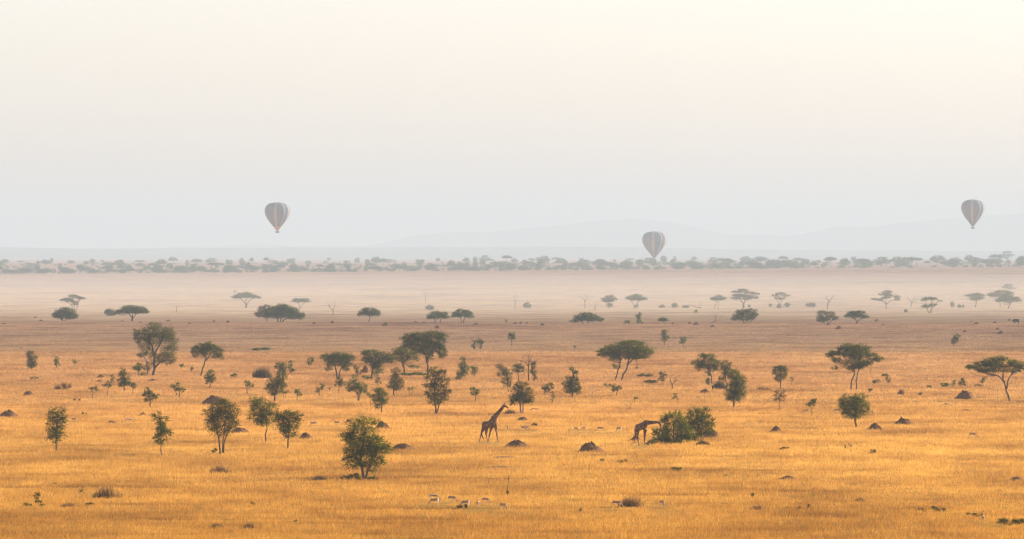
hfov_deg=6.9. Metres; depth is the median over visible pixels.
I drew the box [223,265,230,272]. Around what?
acacia tree
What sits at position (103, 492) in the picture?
grass tussock
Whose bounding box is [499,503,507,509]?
gazelle
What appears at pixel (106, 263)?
acacia tree
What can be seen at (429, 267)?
acacia tree
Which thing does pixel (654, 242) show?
hot air balloon
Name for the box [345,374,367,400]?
thorn tree
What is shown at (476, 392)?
thorn tree
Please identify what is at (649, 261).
acacia tree
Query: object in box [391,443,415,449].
termite mound
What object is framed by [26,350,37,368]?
leafy shrub tree
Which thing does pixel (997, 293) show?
acacia tree
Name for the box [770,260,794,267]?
acacia tree
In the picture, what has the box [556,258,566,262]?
acacia tree
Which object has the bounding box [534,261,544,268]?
acacia tree
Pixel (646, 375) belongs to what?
green plant
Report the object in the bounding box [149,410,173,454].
thorn tree
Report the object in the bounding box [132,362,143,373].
thorn tree
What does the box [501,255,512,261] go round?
acacia tree
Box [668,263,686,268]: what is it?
acacia tree
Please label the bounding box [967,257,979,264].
acacia tree
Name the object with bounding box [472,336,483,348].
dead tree
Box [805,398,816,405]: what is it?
thorn tree
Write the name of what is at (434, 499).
gazelle
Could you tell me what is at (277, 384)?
thorn tree
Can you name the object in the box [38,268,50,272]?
acacia tree
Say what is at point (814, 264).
acacia tree
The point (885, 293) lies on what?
acacia tree
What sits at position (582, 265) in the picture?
acacia tree
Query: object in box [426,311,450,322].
acacia tree
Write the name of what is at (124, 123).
sky
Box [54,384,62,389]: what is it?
dry bush
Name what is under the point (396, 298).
ground
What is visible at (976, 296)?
acacia tree
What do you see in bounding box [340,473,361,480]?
shrub
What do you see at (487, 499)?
gazelle
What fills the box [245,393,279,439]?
thorn tree
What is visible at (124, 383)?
thorn tree
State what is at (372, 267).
acacia tree
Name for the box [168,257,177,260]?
acacia tree
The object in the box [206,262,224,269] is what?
acacia tree
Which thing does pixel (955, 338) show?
thorn tree
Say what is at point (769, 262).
acacia tree
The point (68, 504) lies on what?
grass tussock
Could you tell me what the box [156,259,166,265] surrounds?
acacia tree
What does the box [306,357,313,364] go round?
shrub
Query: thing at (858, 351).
acacia tree
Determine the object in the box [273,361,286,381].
thorn tree
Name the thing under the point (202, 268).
acacia tree
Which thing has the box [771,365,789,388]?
thorn tree
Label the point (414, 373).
green plant
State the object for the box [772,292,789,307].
acacia tree
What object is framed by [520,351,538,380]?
dead tree
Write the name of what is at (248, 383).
thorn tree
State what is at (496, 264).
acacia tree
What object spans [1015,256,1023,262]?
acacia tree
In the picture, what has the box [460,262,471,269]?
acacia tree
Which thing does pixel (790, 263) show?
acacia tree
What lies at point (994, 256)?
acacia tree
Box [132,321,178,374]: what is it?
acacia tree
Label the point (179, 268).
acacia tree
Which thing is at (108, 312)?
shrub
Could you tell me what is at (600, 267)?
acacia tree
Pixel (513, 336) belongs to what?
thorn tree
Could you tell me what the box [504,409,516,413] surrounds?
dry bush
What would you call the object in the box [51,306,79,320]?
acacia tree
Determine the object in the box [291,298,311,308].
acacia tree
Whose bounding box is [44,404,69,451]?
thorn tree
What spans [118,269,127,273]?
acacia tree
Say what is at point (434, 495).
gazelle
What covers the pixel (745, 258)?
acacia tree
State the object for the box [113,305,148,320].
acacia tree
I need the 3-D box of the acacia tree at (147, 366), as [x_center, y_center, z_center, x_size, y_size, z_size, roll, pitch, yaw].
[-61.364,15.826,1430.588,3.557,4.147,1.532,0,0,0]
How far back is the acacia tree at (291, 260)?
11395.29 m
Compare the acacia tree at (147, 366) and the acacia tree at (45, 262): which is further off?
the acacia tree at (45, 262)
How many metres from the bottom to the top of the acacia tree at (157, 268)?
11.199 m
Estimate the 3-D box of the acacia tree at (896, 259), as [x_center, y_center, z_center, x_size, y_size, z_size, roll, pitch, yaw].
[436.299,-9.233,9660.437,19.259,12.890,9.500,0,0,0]
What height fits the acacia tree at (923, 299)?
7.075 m
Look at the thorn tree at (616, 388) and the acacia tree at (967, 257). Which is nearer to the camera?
the thorn tree at (616, 388)
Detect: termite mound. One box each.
[0,409,19,416]
[21,391,34,395]
[200,395,224,404]
[231,427,248,432]
[299,432,312,439]
[359,365,368,372]
[376,421,391,428]
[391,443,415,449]
[504,439,527,447]
[518,417,527,420]
[578,441,604,451]
[706,429,718,437]
[770,425,782,431]
[867,423,882,429]
[894,416,911,424]
[955,390,975,398]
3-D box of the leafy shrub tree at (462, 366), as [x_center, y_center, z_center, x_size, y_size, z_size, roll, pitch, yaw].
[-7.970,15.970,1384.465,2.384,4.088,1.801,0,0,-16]
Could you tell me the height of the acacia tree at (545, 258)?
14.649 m
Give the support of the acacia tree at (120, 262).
on the ground at (396, 298)
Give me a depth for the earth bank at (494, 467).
812.17 m
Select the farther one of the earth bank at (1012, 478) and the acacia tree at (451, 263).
the acacia tree at (451, 263)
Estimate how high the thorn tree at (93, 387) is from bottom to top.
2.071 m
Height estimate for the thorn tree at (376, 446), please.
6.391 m
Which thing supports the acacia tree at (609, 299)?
on the ground at (396, 298)
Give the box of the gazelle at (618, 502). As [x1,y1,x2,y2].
[612,501,623,507]
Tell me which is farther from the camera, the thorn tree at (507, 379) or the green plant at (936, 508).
the thorn tree at (507, 379)
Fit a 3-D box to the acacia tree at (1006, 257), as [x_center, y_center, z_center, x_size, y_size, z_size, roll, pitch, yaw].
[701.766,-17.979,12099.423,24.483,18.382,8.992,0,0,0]
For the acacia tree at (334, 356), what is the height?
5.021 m
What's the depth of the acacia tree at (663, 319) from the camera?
2451.96 m
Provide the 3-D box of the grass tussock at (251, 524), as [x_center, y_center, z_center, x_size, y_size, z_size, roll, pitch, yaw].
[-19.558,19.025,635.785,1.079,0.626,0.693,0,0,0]
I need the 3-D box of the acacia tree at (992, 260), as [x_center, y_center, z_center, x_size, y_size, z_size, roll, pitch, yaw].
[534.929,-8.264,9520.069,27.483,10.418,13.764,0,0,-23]
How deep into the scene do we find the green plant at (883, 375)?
1336.97 m
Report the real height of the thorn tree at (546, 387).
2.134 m
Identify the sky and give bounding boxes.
[0,0,1023,247]
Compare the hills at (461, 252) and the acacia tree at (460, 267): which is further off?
the hills at (461, 252)
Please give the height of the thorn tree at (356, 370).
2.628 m
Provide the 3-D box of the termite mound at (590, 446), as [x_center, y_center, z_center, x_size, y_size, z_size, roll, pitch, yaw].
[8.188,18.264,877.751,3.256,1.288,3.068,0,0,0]
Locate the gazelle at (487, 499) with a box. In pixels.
[482,497,490,503]
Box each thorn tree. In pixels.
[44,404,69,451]
[54,356,59,367]
[88,386,98,398]
[102,380,112,393]
[116,367,131,391]
[127,382,136,392]
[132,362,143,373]
[142,387,159,406]
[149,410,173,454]
[170,382,186,396]
[201,398,241,453]
[204,369,216,387]
[241,380,254,392]
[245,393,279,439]
[263,371,288,399]
[272,408,304,447]
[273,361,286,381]
[286,360,294,373]
[294,389,302,400]
[314,384,324,395]
[334,376,345,391]
[337,413,393,479]
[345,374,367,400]
[352,363,361,375]
[370,386,389,411]
[386,367,404,394]
[469,387,480,401]
[470,365,477,375]
[495,363,512,376]
[500,375,512,392]
[506,380,535,413]
[507,332,516,345]
[511,363,525,379]
[541,382,553,393]
[562,366,581,396]
[611,383,622,394]
[657,370,667,381]
[661,329,668,344]
[679,336,686,345]
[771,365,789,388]
[772,389,787,408]
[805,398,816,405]
[950,333,961,345]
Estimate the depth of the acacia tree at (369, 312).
2529.57 m
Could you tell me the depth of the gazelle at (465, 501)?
686.65 m
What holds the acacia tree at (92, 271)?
on the ground at (396, 298)
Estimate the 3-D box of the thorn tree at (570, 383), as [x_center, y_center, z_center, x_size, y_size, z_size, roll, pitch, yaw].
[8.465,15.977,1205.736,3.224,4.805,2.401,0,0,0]
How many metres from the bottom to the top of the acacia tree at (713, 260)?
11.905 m
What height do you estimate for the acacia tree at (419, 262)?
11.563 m
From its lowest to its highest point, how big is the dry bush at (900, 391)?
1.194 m
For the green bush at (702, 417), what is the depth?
922.83 m
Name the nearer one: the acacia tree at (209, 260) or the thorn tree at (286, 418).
the thorn tree at (286, 418)
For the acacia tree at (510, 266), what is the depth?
9028.51 m
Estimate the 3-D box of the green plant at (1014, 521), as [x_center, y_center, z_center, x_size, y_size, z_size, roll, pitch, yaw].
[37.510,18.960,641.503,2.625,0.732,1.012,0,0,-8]
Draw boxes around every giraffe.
[479,403,508,441]
[633,420,660,445]
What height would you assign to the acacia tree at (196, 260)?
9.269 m
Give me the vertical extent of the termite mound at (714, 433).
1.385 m
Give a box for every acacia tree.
[7,269,23,273]
[18,265,36,269]
[18,268,32,274]
[26,263,39,266]
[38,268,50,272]
[41,260,51,264]
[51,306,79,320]
[59,294,85,309]
[61,269,76,273]
[77,266,93,271]
[86,269,98,273]
[99,261,115,264]
[104,265,112,271]
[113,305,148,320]
[114,260,124,265]
[115,264,129,268]
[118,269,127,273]
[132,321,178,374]
[136,352,155,374]
[151,264,162,272]
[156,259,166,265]
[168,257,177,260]
[170,265,190,272]
[189,340,223,375]
[190,258,202,264]
[191,264,196,272]
[197,265,205,271]
[205,258,218,262]
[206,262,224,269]
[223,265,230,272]
[225,264,237,271]
[230,291,261,307]
[238,263,252,269]
[245,265,261,270]
[253,304,269,320]
[259,264,270,268]
[263,303,305,321]
[269,264,278,271]
[277,263,285,269]
[286,258,294,263]
[289,263,298,271]
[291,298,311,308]
[318,351,356,379]
[322,267,333,271]
[357,307,380,321]
[360,349,397,376]
[368,266,382,271]
[370,257,380,262]
[380,259,396,264]
[390,347,421,372]
[395,265,414,270]
[399,329,448,374]
[409,265,420,270]
[416,260,422,266]
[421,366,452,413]
[423,264,438,270]
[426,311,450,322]
[446,260,456,266]
[450,265,466,270]
[451,308,474,322]
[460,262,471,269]
[478,255,490,261]
[483,264,493,267]
[492,261,509,267]
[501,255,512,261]
[504,263,517,269]
[519,264,527,269]
[525,261,536,264]
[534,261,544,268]
[538,255,549,260]
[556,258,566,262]
[568,262,585,266]
[568,312,603,323]
[577,264,590,267]
[578,260,591,264]
[592,259,607,264]
[594,339,656,379]
[595,264,604,269]
[600,294,617,306]
[622,259,633,266]
[625,293,647,307]
[635,259,643,266]
[643,257,657,264]
[658,317,669,321]
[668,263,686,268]
[686,260,697,264]
[687,264,704,268]
[691,352,720,384]
[708,257,717,262]
[710,294,725,308]
[717,360,732,385]
[723,369,747,406]
[730,288,759,307]
[730,307,757,323]
[740,256,750,261]
[745,259,756,264]
[746,262,763,268]
[751,256,767,262]
[766,260,774,266]
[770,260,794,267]
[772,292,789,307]
[784,262,799,267]
[800,258,810,265]
[810,261,818,267]
[816,310,838,323]
[824,256,837,266]
[824,342,883,389]
[838,391,870,428]
[839,258,850,264]
[843,310,869,323]
[853,258,862,264]
[858,260,872,267]
[870,290,900,308]
[873,257,890,266]
[891,256,903,261]
[894,261,907,266]
[910,257,923,266]
[919,297,941,312]
[929,255,945,260]
[942,260,955,265]
[948,257,959,265]
[963,255,973,259]
[964,292,984,306]
[965,355,1023,400]
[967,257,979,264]
[981,258,1002,265]
[985,290,1013,306]
[990,254,1001,264]
[993,293,1022,307]
[999,251,1014,259]
[1002,283,1017,289]
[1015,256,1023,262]
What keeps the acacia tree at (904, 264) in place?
on the ground at (396, 298)
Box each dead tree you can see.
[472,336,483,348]
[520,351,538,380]
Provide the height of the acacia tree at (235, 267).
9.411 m
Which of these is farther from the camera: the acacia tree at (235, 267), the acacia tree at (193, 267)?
the acacia tree at (235, 267)
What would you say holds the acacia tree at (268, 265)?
on the ground at (396, 298)
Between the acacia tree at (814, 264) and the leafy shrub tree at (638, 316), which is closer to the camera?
the leafy shrub tree at (638, 316)
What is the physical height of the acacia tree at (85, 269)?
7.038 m
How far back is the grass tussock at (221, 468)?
791.59 m
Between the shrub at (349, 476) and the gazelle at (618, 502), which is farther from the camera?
the shrub at (349, 476)
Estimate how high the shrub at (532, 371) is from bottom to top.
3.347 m
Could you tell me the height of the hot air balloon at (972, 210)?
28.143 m
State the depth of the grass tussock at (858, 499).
702.29 m
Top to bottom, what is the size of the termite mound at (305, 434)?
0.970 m
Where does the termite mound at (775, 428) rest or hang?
on the ground at (396, 298)
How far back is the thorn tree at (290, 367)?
1430.53 m
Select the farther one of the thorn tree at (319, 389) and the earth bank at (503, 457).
the thorn tree at (319, 389)
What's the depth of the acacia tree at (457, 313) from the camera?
2479.80 m
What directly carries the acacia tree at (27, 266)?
on the ground at (396, 298)
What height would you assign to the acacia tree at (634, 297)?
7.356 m
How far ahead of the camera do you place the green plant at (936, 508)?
675.80 m
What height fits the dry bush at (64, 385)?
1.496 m
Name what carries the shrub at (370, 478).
on the ground at (396, 298)
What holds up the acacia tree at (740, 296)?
on the ground at (396, 298)
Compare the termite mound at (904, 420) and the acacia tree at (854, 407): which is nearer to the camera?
the acacia tree at (854, 407)
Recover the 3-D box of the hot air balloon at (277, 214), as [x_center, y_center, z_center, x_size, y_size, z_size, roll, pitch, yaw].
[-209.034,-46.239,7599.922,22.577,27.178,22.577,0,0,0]
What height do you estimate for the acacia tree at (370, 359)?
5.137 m
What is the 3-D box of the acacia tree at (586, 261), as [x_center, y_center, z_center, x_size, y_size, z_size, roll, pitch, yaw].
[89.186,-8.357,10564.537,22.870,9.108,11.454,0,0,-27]
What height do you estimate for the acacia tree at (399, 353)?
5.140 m
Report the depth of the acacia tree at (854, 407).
993.24 m
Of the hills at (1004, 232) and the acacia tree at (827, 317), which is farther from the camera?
the hills at (1004, 232)
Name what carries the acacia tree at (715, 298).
on the ground at (396, 298)
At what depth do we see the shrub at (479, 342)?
1803.11 m
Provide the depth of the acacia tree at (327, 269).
8896.76 m
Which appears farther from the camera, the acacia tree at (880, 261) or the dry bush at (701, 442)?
the acacia tree at (880, 261)
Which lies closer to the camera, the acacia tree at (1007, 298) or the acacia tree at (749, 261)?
the acacia tree at (1007, 298)
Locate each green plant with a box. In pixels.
[34,492,41,503]
[251,347,269,350]
[400,372,427,375]
[637,373,652,376]
[643,379,657,383]
[881,373,890,382]
[917,506,951,511]
[958,378,965,385]
[996,517,1023,525]
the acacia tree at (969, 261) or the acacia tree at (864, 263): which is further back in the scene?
the acacia tree at (969, 261)
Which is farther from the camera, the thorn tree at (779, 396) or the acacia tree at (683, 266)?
the acacia tree at (683, 266)
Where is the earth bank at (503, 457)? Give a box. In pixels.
[493,456,518,458]
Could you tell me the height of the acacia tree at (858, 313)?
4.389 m
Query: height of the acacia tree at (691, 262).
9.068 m
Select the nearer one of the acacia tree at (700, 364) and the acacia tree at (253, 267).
the acacia tree at (700, 364)
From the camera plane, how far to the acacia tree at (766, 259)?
11881.30 m
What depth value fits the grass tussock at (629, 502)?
688.70 m
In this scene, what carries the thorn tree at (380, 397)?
on the ground at (396, 298)
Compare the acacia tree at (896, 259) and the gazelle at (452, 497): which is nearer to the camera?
the gazelle at (452, 497)
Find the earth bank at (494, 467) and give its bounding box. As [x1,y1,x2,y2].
[484,466,513,468]
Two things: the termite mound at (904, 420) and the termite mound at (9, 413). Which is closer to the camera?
the termite mound at (904, 420)
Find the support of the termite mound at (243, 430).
on the ground at (396, 298)
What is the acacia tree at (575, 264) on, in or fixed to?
on the ground at (396, 298)
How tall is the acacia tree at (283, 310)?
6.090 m
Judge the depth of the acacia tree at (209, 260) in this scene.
11370.55 m
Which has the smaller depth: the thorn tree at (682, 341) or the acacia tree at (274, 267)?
the thorn tree at (682, 341)
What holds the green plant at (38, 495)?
on the ground at (396, 298)
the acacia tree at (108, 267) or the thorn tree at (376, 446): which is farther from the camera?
the acacia tree at (108, 267)
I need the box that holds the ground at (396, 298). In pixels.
[0,258,1023,538]
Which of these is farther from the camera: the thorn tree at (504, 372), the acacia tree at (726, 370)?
the thorn tree at (504, 372)
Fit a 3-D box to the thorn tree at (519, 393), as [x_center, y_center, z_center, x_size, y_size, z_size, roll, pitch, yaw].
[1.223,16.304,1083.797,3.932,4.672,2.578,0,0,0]
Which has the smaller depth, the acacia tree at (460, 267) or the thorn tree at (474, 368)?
the thorn tree at (474, 368)
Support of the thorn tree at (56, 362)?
on the ground at (396, 298)
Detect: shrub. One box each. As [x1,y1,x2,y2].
[104,308,115,315]
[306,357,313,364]
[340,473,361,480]
[365,475,378,480]
[426,304,434,309]
[471,339,484,346]
[522,301,531,307]
[529,361,537,380]
[645,438,655,444]
[805,302,816,306]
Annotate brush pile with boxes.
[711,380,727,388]
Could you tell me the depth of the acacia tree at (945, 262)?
9589.20 m
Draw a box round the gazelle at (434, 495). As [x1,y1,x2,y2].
[428,494,440,499]
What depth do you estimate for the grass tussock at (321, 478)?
768.97 m
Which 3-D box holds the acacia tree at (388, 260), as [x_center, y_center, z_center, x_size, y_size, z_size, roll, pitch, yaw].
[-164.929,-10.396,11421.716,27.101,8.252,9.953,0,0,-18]
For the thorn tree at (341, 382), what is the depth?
1243.87 m
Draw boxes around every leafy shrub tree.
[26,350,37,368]
[456,356,469,377]
[635,312,641,323]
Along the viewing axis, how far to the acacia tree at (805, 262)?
10019.10 m
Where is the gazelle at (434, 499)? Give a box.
[428,498,438,504]
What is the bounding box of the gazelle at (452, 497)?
[448,496,457,502]
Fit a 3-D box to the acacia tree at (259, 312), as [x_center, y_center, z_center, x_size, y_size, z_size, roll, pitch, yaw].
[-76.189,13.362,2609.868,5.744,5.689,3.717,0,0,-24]
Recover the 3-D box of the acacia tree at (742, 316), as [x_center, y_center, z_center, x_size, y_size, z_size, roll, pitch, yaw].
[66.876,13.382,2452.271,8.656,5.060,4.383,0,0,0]
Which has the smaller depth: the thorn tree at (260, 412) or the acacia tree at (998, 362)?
the thorn tree at (260, 412)
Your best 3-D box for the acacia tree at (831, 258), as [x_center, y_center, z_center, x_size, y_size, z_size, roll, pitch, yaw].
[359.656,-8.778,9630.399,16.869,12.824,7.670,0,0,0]
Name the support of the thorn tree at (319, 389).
on the ground at (396, 298)
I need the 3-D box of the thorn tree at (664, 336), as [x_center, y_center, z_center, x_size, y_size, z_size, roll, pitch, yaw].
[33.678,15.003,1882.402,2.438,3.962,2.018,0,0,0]
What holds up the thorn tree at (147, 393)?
on the ground at (396, 298)
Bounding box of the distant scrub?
[0,260,1022,274]
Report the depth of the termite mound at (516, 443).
899.19 m
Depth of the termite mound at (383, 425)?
993.16 m
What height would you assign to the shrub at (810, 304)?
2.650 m
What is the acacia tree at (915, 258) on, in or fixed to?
on the ground at (396, 298)
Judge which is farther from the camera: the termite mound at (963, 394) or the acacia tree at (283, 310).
the acacia tree at (283, 310)
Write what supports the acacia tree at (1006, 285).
on the ground at (396, 298)
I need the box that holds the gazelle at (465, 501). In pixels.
[459,500,469,506]
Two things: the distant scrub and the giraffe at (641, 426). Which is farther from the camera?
the distant scrub
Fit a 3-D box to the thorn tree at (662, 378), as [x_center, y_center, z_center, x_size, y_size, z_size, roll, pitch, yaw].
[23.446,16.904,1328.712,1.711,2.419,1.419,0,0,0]
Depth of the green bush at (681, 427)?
914.86 m
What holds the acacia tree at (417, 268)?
on the ground at (396, 298)
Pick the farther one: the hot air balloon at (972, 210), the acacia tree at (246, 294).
the hot air balloon at (972, 210)
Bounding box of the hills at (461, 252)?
[0,246,1023,257]
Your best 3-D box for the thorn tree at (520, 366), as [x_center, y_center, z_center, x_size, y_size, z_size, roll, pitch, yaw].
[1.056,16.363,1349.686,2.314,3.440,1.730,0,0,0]
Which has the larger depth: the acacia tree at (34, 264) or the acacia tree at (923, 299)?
the acacia tree at (34, 264)
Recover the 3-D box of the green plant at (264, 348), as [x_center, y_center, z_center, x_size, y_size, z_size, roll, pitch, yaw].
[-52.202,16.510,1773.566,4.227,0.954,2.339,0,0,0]
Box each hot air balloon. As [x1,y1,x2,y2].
[265,202,289,232]
[642,231,666,259]
[961,199,984,228]
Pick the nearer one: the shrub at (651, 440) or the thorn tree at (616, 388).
the shrub at (651, 440)
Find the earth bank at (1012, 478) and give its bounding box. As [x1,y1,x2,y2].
[1008,477,1022,480]
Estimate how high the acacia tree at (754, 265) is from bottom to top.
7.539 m
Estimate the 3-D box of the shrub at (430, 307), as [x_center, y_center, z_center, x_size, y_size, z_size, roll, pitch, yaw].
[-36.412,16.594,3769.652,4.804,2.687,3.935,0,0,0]
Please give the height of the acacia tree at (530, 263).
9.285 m
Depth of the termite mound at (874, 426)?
988.54 m
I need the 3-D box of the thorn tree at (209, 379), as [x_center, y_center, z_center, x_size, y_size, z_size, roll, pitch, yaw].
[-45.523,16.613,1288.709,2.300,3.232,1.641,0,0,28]
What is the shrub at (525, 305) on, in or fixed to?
on the ground at (396, 298)
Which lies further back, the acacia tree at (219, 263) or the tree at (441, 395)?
the acacia tree at (219, 263)
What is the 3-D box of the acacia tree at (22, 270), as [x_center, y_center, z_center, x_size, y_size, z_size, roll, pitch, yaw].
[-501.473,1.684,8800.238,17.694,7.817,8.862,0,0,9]
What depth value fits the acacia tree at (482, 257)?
11098.89 m
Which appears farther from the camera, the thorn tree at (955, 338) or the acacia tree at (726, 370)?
the thorn tree at (955, 338)
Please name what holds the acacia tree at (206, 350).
on the ground at (396, 298)
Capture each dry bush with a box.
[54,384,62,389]
[61,381,67,388]
[250,366,271,377]
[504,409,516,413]
[696,440,709,444]
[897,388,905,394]
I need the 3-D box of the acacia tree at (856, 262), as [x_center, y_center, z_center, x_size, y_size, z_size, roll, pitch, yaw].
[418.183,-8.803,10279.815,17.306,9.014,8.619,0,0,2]
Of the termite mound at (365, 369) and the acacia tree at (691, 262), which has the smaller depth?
the termite mound at (365, 369)
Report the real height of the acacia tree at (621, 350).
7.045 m
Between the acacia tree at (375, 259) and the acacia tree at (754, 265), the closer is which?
the acacia tree at (754, 265)
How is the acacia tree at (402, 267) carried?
on the ground at (396, 298)
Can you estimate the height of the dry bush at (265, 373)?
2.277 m
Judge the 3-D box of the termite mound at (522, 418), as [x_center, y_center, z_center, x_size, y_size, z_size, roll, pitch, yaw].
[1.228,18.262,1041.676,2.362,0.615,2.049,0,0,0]
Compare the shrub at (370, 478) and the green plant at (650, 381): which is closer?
the shrub at (370, 478)
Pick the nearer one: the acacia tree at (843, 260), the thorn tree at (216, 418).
the thorn tree at (216, 418)
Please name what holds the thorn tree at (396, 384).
on the ground at (396, 298)
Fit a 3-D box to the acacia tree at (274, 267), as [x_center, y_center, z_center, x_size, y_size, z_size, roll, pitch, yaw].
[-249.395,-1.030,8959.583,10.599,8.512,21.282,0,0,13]
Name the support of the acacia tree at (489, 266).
on the ground at (396, 298)
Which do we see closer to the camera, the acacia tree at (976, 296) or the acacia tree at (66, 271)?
the acacia tree at (976, 296)
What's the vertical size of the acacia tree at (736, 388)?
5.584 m
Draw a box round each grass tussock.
[60,502,78,506]
[91,482,122,498]
[209,464,231,473]
[209,522,224,528]
[243,522,256,527]
[312,476,326,480]
[618,495,644,506]
[749,504,765,509]
[854,497,866,501]
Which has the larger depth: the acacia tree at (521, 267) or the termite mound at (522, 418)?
the acacia tree at (521, 267)
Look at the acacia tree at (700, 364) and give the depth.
1324.40 m
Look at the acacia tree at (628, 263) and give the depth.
9680.09 m
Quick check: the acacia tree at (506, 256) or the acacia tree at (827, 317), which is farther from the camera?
the acacia tree at (506, 256)
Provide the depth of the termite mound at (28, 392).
1222.30 m
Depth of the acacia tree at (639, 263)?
9897.24 m
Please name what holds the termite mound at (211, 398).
on the ground at (396, 298)
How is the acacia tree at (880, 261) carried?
on the ground at (396, 298)
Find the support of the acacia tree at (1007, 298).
on the ground at (396, 298)
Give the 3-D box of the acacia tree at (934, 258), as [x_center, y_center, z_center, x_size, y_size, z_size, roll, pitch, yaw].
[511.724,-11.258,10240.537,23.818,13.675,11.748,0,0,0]
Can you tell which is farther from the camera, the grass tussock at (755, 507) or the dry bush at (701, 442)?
the dry bush at (701, 442)
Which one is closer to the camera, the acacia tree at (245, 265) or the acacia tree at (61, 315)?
the acacia tree at (61, 315)
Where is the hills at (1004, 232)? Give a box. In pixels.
[8,213,1023,250]
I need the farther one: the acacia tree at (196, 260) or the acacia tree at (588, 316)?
the acacia tree at (196, 260)
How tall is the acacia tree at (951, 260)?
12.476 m
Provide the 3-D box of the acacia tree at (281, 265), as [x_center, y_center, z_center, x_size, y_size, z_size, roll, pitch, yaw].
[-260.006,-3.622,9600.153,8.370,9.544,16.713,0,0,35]
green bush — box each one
[650,410,695,443]
[683,406,716,441]
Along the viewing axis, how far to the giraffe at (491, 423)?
920.78 m
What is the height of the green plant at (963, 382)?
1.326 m
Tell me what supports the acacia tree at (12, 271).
on the ground at (396, 298)
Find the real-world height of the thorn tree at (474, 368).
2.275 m
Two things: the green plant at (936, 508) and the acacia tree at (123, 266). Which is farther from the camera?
the acacia tree at (123, 266)
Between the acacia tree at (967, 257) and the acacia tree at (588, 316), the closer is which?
the acacia tree at (588, 316)
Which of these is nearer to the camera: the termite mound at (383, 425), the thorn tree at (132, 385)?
the termite mound at (383, 425)
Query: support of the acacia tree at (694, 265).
on the ground at (396, 298)
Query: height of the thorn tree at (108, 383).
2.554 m
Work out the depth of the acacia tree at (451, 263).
9498.40 m
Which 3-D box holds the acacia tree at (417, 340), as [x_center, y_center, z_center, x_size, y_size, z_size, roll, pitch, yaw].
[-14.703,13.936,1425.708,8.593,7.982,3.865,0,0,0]
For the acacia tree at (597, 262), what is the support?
on the ground at (396, 298)
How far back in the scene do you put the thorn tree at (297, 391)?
1182.31 m
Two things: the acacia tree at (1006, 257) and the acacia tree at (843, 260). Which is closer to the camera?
the acacia tree at (843, 260)
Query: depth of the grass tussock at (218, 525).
634.82 m
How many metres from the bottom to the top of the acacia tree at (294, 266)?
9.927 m

